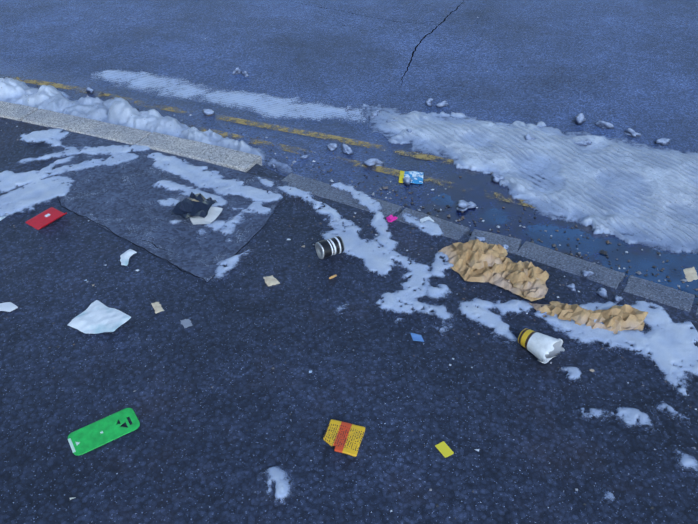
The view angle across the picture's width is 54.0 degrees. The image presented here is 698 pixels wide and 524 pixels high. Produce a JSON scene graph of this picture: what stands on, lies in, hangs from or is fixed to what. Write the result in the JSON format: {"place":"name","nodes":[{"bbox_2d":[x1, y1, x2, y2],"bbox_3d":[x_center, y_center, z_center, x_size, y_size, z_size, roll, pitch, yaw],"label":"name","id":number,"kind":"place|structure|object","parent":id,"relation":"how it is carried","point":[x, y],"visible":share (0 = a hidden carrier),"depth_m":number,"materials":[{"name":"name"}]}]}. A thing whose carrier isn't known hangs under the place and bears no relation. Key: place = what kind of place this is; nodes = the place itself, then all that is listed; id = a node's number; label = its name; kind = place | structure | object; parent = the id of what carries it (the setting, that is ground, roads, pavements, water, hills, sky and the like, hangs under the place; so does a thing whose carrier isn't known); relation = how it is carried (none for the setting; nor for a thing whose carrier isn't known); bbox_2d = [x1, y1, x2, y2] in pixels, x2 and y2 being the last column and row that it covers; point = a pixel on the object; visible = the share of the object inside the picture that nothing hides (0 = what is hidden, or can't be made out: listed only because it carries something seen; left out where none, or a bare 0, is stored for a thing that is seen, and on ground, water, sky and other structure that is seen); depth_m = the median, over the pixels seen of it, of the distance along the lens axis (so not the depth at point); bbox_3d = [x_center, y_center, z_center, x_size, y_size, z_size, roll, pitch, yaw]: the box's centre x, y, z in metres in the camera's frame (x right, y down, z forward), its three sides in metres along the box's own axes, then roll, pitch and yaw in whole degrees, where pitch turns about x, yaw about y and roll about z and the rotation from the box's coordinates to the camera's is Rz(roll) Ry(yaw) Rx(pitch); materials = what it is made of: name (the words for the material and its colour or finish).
{"place":"outdoors","nodes":[
{"label":"outdoors","id":0,"kind":"place"},
{"bbox_2d":[0,117,697,523],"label":"pavement","id":1,"kind":"structure","parent":0,"point":[180,455],"depth_m":1.99,"materials":[{"name":"grey asphalt"}]},
{"bbox_2d":[0,302,17,311],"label":"white scrap","id":2,"kind":"object","parent":1,"relation":"on","point":[8,306],"visible":1,"depth_m":2.29,"materials":[{"name":"white paper"}]},
{"bbox_2d":[0,101,37,120],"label":"kerb stone","id":3,"kind":"object","parent":1,"relation":"on","point":[17,112],"visible":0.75,"depth_m":3.50,"materials":[{"name":"stone"}]},
{"bbox_2d":[26,207,66,229],"bbox_3d":[-1.200,-0.177,2.715,0.110,0.028,0.126,24,43,28],"label":"red card wallet","id":4,"kind":"object","parent":1,"relation":"on","point":[44,218],"visible":1,"depth_m":2.72,"materials":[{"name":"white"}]},
{"bbox_2d":[22,109,150,144],"bbox_3d":[-1.299,-0.595,3.432,0.680,0.202,0.135,14,39,18],"label":"kerb stone","id":5,"kind":"object","parent":1,"relation":"on","point":[94,128],"visible":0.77,"depth_m":3.36,"materials":[{"name":"stone"}]},
{"bbox_2d":[68,300,130,333],"bbox_3d":[-0.816,0.188,2.230,0.180,0.017,0.138,21,42,26],"label":"paper napkin","id":6,"kind":"object","parent":1,"relation":"on","point":[96,317],"visible":0.98,"depth_m":2.23,"materials":[{"name":"white paper"}]},
{"bbox_2d":[68,408,139,455],"bbox_3d":[-0.672,0.464,1.881,0.183,0.006,0.088,-21,42,-26],"label":"green plastic card","id":7,"kind":"object","parent":1,"relation":"on","point":[92,436],"visible":1,"depth_m":1.88,"materials":[{"name":"green plastic"}]},
{"bbox_2d":[120,249,136,265],"bbox_3d":[-0.818,-0.020,2.513,0.052,0.009,0.101,7,37,9],"label":"paper scrap","id":8,"kind":"object","parent":1,"relation":"on","point":[126,256],"visible":1,"depth_m":2.51,"materials":[{"name":"paper"}]},
{"bbox_2d":[151,302,163,312],"bbox_3d":[-0.642,0.150,2.296,0.031,0.003,0.060,-17,40,-21],"label":"paper scrap","id":9,"kind":"object","parent":1,"relation":"on","point":[157,307],"visible":1,"depth_m":2.29,"materials":[{"name":"white paper"}]},
{"bbox_2d":[48,127,288,281],"bbox_3d":[-0.994,-0.315,2.920,1.459,0.008,0.725,16,40,20],"label":"pavement patch","id":10,"kind":"object","parent":1,"relation":"on","point":[122,198],"visible":0.77,"depth_m":2.79,"materials":[{"name":"grey asphalt"}]},
{"bbox_2d":[57,197,282,282],"bbox_3d":[-0.853,-0.158,2.703,1.053,0.001,0.594,8,38,10],"label":"patch joint","id":11,"kind":"object","parent":10,"relation":"on","point":[157,256],"visible":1,"depth_m":2.57,"materials":[{"name":"black asphalt"}]},
{"bbox_2d":[189,206,222,224],"bbox_3d":[-0.576,-0.185,2.730,0.108,0.004,0.143,12,39,15],"label":"paper scrap","id":12,"kind":"object","parent":10,"relation":"on","point":[212,215],"visible":0.75,"depth_m":2.72,"materials":[{"name":"white paper"}]},
{"bbox_2d":[180,319,192,327],"bbox_3d":[-0.530,0.199,2.233,0.035,0.002,0.046,-14,39,-18],"label":"grey scrap","id":13,"kind":"object","parent":1,"relation":"on","point":[185,323],"visible":1,"depth_m":2.23,"materials":[{"name":"grey paper"}]},
{"bbox_2d":[136,132,261,171],"bbox_3d":[-0.699,-0.442,3.223,0.598,0.201,0.135,15,40,19],"label":"kerb stone","id":14,"kind":"object","parent":1,"relation":"on","point":[220,156],"visible":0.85,"depth_m":3.15,"materials":[{"name":"stone"}]},
{"bbox_2d":[263,275,279,285],"bbox_3d":[-0.274,0.063,2.409,0.046,0.006,0.061,-18,41,-23],"label":"paper scrap","id":15,"kind":"object","parent":1,"relation":"on","point":[270,280],"visible":1,"depth_m":2.40,"materials":[{"name":"white paper"}]},
{"bbox_2d":[315,236,344,258],"bbox_3d":[-0.069,-0.054,2.516,0.099,0.068,0.067,-19,64,-23],"label":"drinks can","id":16,"kind":"object","parent":1,"relation":"on","point":[326,248],"visible":1,"depth_m":2.50,"materials":[{"name":"black metal"}]},
{"bbox_2d":[13,216,656,499],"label":"litter flecks","id":17,"kind":"object","parent":1,"relation":"on","point":[591,370],"visible":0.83,"depth_m":2.15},
{"bbox_2d":[323,419,364,456],"bbox_3d":[-0.016,0.473,1.847,0.100,0.013,0.099,10,38,12],"label":"yellow packet","id":18,"kind":"object","parent":1,"relation":"on","point":[343,437],"visible":1,"depth_m":1.84},
{"bbox_2d":[0,128,697,503],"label":"snow patches","id":19,"kind":"object","parent":1,"relation":"on","point":[666,342],"visible":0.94,"depth_m":2.50,"materials":[{"name":"white snow"}]},
{"bbox_2d":[171,192,216,218],"bbox_3d":[-0.611,-0.223,2.725,0.148,0.040,0.172,12,39,15],"label":"crushed black carton","id":20,"kind":"object","parent":19,"relation":"on","point":[192,205],"visible":1,"depth_m":2.71,"materials":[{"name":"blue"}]},
{"bbox_2d":[530,301,644,333],"bbox_3d":[0.789,0.176,2.236,0.385,0.033,0.156,4,37,5],"label":"paper bag","id":21,"kind":"object","parent":19,"relation":"on","point":[551,309],"visible":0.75,"depth_m":2.23,"materials":[{"name":"brown paper"}]},
{"bbox_2d":[549,301,596,323],"bbox_3d":[0.733,0.150,2.251,0.094,0.029,0.139,-20,41,-25],"label":"paper bag","id":22,"kind":"object","parent":21,"relation":"on","point":[579,314],"visible":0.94,"depth_m":2.23,"materials":[{"name":"brown paper"}]},
{"bbox_2d":[595,304,647,329],"bbox_3d":[0.896,0.169,2.227,0.176,0.032,0.120,-1,37,-1],"label":"paper bag","id":23,"kind":"object","parent":21,"relation":"on","point":[634,318],"visible":1,"depth_m":2.22,"materials":[{"name":"brown paper"}]},
{"bbox_2d":[386,215,397,221],"bbox_3d":[0.168,-0.179,2.716,0.041,0.027,0.042,23,43,27],"label":"pink wrapper","id":24,"kind":"object","parent":1,"relation":"on","point":[390,218],"visible":1,"depth_m":2.71,"materials":[{"name":"pink plastic"}]},
{"bbox_2d":[411,333,423,341],"bbox_3d":[0.217,0.238,2.180,0.033,0.003,0.050,-7,37,-9],"label":"paper scrap","id":25,"kind":"object","parent":1,"relation":"on","point":[416,337],"visible":1,"depth_m":2.18,"materials":[{"name":"blue paper"}]},
{"bbox_2d":[435,441,453,457],"bbox_3d":[0.255,0.501,1.832,0.030,0.002,0.047,-20,41,-24],"label":"paper scrap","id":26,"kind":"object","parent":1,"relation":"on","point":[444,449],"visible":1,"depth_m":1.83,"materials":[{"name":"yellow paper"}]},
{"bbox_2d":[438,244,545,300],"bbox_3d":[0.508,0.020,2.437,0.431,0.040,0.214,25,44,30],"label":"paper bag","id":27,"kind":"object","parent":1,"relation":"on","point":[495,274],"visible":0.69,"depth_m":2.42,"materials":[{"name":"brown paper"}]},
{"bbox_2d":[453,239,507,268],"bbox_3d":[0.482,-0.043,2.489,0.195,0.039,0.183,-1,37,-1],"label":"paper bag","id":28,"kind":"object","parent":27,"relation":"on","point":[475,254],"visible":0.96,"depth_m":2.47,"materials":[{"name":"brown paper"}]},
{"bbox_2d":[505,261,548,297],"bbox_3d":[0.626,0.046,2.378,0.159,0.043,0.204,-1,37,-1],"label":"paper bag","id":29,"kind":"object","parent":27,"relation":"on","point":[517,277],"visible":0.98,"depth_m":2.37,"materials":[{"name":"brown paper"}]},
{"bbox_2d":[518,328,564,363],"bbox_3d":[0.588,0.254,2.105,0.106,0.066,0.125,-36,41,-23],"label":"paper cup","id":30,"kind":"object","parent":1,"relation":"on","point":[542,348],"visible":0.98,"depth_m":2.09,"materials":[{"name":"white paper"}]},
{"bbox_2d":[566,283,575,291],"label":"ice lump","id":31,"kind":"object","parent":1,"relation":"on","point":[571,286],"visible":1,"depth_m":2.37,"materials":[{"name":"white ice"}]},
{"bbox_2d":[596,287,607,298],"bbox_3d":[0.869,0.103,2.350,0.040,0.016,0.054,-17,40,-21],"label":"ice lump","id":32,"kind":"object","parent":1,"relation":"on","point":[601,292],"visible":1,"depth_m":2.34,"materials":[{"name":"white ice"}]},
{"bbox_2d":[614,295,622,303],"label":"ice lump","id":33,"kind":"object","parent":1,"relation":"on","point":[617,299],"visible":1,"depth_m":2.32,"materials":[{"name":"white ice"}]},
{"bbox_2d":[0,0,697,303],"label":"road","id":34,"kind":"structure","parent":0,"point":[94,36],"depth_m":4.11,"materials":[{"name":"grey asphalt"}]},
{"bbox_2d":[86,87,93,93],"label":"ice lump","id":35,"kind":"object","parent":34,"relation":"on","point":[89,90],"visible":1,"depth_m":3.81,"materials":[{"name":"white ice"}]},
{"bbox_2d":[0,77,293,173],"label":"snow by kerb","id":36,"kind":"structure","parent":34,"relation":"on","point":[119,111],"depth_m":3.44,"materials":[{"name":"white snow"}]},
{"bbox_2d":[202,109,214,115],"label":"ice lump","id":37,"kind":"object","parent":34,"relation":"on","point":[207,112],"visible":0.98,"depth_m":3.60,"materials":[{"name":"white ice"}]},
{"bbox_2d":[89,69,367,123],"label":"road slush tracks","id":38,"kind":"object","parent":34,"relation":"on","point":[272,106],"depth_m":3.77},
{"bbox_2d":[232,68,241,74],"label":"ice lump","id":39,"kind":"object","parent":34,"relation":"on","point":[236,71],"visible":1,"depth_m":4.04,"materials":[{"name":"white ice"}]},
{"bbox_2d":[6,76,492,172],"bbox_3d":[-0.720,-0.154,2.775,63.772,0.001,1.962,15,39,18],"label":"yellow line","id":40,"kind":"object","parent":34,"relation":"on","point":[243,121],"visible":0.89,"depth_m":3.47,"materials":[{"name":"paint"}]},
{"bbox_2d":[326,143,336,150],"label":"ice lump","id":41,"kind":"object","parent":34,"relation":"on","point":[332,146],"visible":0.98,"depth_m":3.28,"materials":[{"name":"white ice"}]},
{"bbox_2d":[281,173,401,216],"bbox_3d":[-0.045,-0.205,2.936,0.546,0.201,0.105,19,41,24],"label":"kerb stone","id":42,"kind":"object","parent":34,"relation":"on","point":[322,189],"visible":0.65,"depth_m":2.88,"materials":[{"name":"stone"}]},
{"bbox_2d":[342,143,352,154],"bbox_3d":[-0.016,-0.542,3.272,0.045,0.026,0.105,-19,41,-24],"label":"ice lump","id":43,"kind":"object","parent":34,"relation":"on","point":[346,149],"visible":0.98,"depth_m":3.25,"materials":[{"name":"white ice"}]},
{"bbox_2d":[0,9,697,518],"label":"grit stones","id":44,"kind":"object","parent":34,"relation":"on","point":[462,225],"visible":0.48,"depth_m":2.71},
{"bbox_2d":[181,122,535,207],"bbox_3d":[-0.638,-0.172,2.799,63.683,0.001,1.471,15,40,19],"label":"yellow line","id":45,"kind":"object","parent":34,"relation":"on","point":[378,169],"visible":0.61,"depth_m":3.15,"materials":[{"name":"paint"}]},
{"bbox_2d":[292,1,435,24],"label":"road seam","id":46,"kind":"object","parent":34,"relation":"on","point":[363,15],"visible":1,"depth_m":4.92,"materials":[{"name":"black asphalt"}]},
{"bbox_2d":[363,158,383,166],"bbox_3d":[0.114,-0.464,3.163,0.098,0.032,0.053,-7,38,-10],"label":"ice lump","id":47,"kind":"object","parent":34,"relation":"on","point":[372,162],"visible":0.98,"depth_m":3.15,"materials":[{"name":"white ice"}]},
{"bbox_2d":[399,171,423,183],"bbox_3d":[0.279,-0.381,3.072,0.107,0.008,0.100,4,37,6],"label":"snack wrapper","id":48,"kind":"object","parent":34,"relation":"on","point":[416,177],"visible":0.92,"depth_m":3.07,"materials":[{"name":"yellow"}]},
{"bbox_2d":[403,177,411,185],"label":"ice lump","id":49,"kind":"object","parent":48,"relation":"on","point":[407,180],"visible":1,"depth_m":3.02,"materials":[{"name":"white ice"}]},
{"bbox_2d":[425,98,432,106],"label":"ice lump","id":50,"kind":"object","parent":34,"relation":"on","point":[428,102],"visible":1,"depth_m":3.69,"materials":[{"name":"white ice"}]},
{"bbox_2d":[401,0,463,82],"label":"road crack","id":51,"kind":"object","parent":34,"relation":"on","point":[424,37],"visible":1,"depth_m":4.52,"materials":[{"name":"black asphalt"}]},
{"bbox_2d":[396,208,469,239],"bbox_3d":[0.324,-0.074,2.761,0.283,0.202,0.105,20,42,25],"label":"kerb stone","id":52,"kind":"object","parent":34,"relation":"on","point":[451,230],"visible":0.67,"depth_m":2.69,"materials":[{"name":"stone"}]},
{"bbox_2d":[420,216,433,222],"bbox_3d":[0.304,-0.164,2.713,0.060,0.003,0.051,-17,40,-22],"label":"white scrap","id":53,"kind":"object","parent":52,"relation":"on","point":[424,219],"visible":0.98,"depth_m":2.72,"materials":[{"name":"paper"}]},
{"bbox_2d":[436,101,447,107],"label":"ice lump","id":54,"kind":"object","parent":34,"relation":"on","point":[442,104],"visible":0.98,"depth_m":3.68,"materials":[{"name":"white ice"}]},
{"bbox_2d":[456,200,476,210],"bbox_3d":[0.494,-0.242,2.870,0.085,0.027,0.080,6,37,8],"label":"ice lump","id":55,"kind":"object","parent":34,"relation":"on","point":[463,205],"visible":1,"depth_m":2.86,"materials":[{"name":"white ice"}]},
{"bbox_2d":[468,229,521,253],"bbox_3d":[0.553,0.000,2.664,0.187,0.201,0.105,14,39,18],"label":"kerb stone","id":56,"kind":"object","parent":34,"relation":"on","point":[513,244],"visible":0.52,"depth_m":2.61,"materials":[{"name":"stone"}]},
{"bbox_2d":[476,236,485,241],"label":"ice lump","id":57,"kind":"object","parent":56,"relation":"on","point":[482,239],"visible":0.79,"depth_m":2.60,"materials":[{"name":"white ice"}]},
{"bbox_2d":[491,173,503,182],"bbox_3d":[0.665,-0.378,3.056,0.054,0.025,0.055,-4,37,-6],"label":"ice lump","id":58,"kind":"object","parent":34,"relation":"on","point":[496,178],"visible":0.9,"depth_m":3.05,"materials":[{"name":"white ice"}]},
{"bbox_2d":[363,104,697,252],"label":"snow patch","id":59,"kind":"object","parent":34,"relation":"on","point":[635,192],"depth_m":3.10,"materials":[{"name":"white snow"}]},
{"bbox_2d":[370,110,379,117],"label":"ice lump","id":60,"kind":"object","parent":59,"relation":"on","point":[374,114],"visible":0.94,"depth_m":3.57,"materials":[{"name":"white ice"}]},
{"bbox_2d":[524,134,535,139],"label":"ice lump","id":61,"kind":"object","parent":59,"relation":"on","point":[528,137],"visible":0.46,"depth_m":3.33,"materials":[{"name":"white ice"}]},
{"bbox_2d":[574,140,591,145],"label":"ice lump","id":62,"kind":"object","parent":59,"relation":"on","point":[584,143],"visible":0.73,"depth_m":3.29,"materials":[{"name":"white ice"}]},
{"bbox_2d":[516,241,624,288],"bbox_3d":[0.801,0.085,2.551,0.374,0.201,0.105,22,42,26],"label":"kerb stone","id":63,"kind":"object","parent":34,"relation":"on","point":[569,264],"visible":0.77,"depth_m":2.49,"materials":[{"name":"stone"}]},
{"bbox_2d":[582,270,593,277],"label":"ice lump","id":64,"kind":"object","parent":63,"relation":"on","point":[585,274],"visible":0.98,"depth_m":2.43,"materials":[{"name":"white ice"}]},
{"bbox_2d":[575,113,585,124],"bbox_3d":[1.186,-0.738,3.515,0.055,0.049,0.108,15,40,19],"label":"ice lump","id":65,"kind":"object","parent":34,"relation":"on","point":[580,119],"visible":1,"depth_m":3.49,"materials":[{"name":"white ice"}]},
{"bbox_2d":[595,120,613,128],"bbox_3d":[1.303,-0.704,3.485,0.091,0.029,0.051,18,40,22],"label":"ice lump","id":66,"kind":"object","parent":34,"relation":"on","point":[603,124],"visible":1,"depth_m":3.47,"materials":[{"name":"white ice"}]},
{"bbox_2d":[624,128,640,136],"bbox_3d":[1.410,-0.646,3.407,0.051,0.027,0.086,-19,41,-23],"label":"ice lump","id":67,"kind":"object","parent":34,"relation":"on","point":[630,132],"visible":0.98,"depth_m":3.40,"materials":[{"name":"white ice"}]},
{"bbox_2d":[624,275,694,311],"bbox_3d":[1.067,0.185,2.417,0.218,0.201,0.105,19,41,24],"label":"kerb stone","id":68,"kind":"object","parent":34,"relation":"on","point":[665,295],"visible":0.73,"depth_m":2.35,"materials":[{"name":"stone"}]},
{"bbox_2d":[655,138,669,145],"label":"ice lump","id":69,"kind":"object","parent":34,"relation":"on","point":[663,141],"visible":0.98,"depth_m":3.33,"materials":[{"name":"white ice"}]},
{"bbox_2d":[683,267,697,281],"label":"paper scrap","id":70,"kind":"object","parent":34,"relation":"on","point":[690,274],"visible":1,"depth_m":2.44,"materials":[{"name":"white paper"}]}
]}

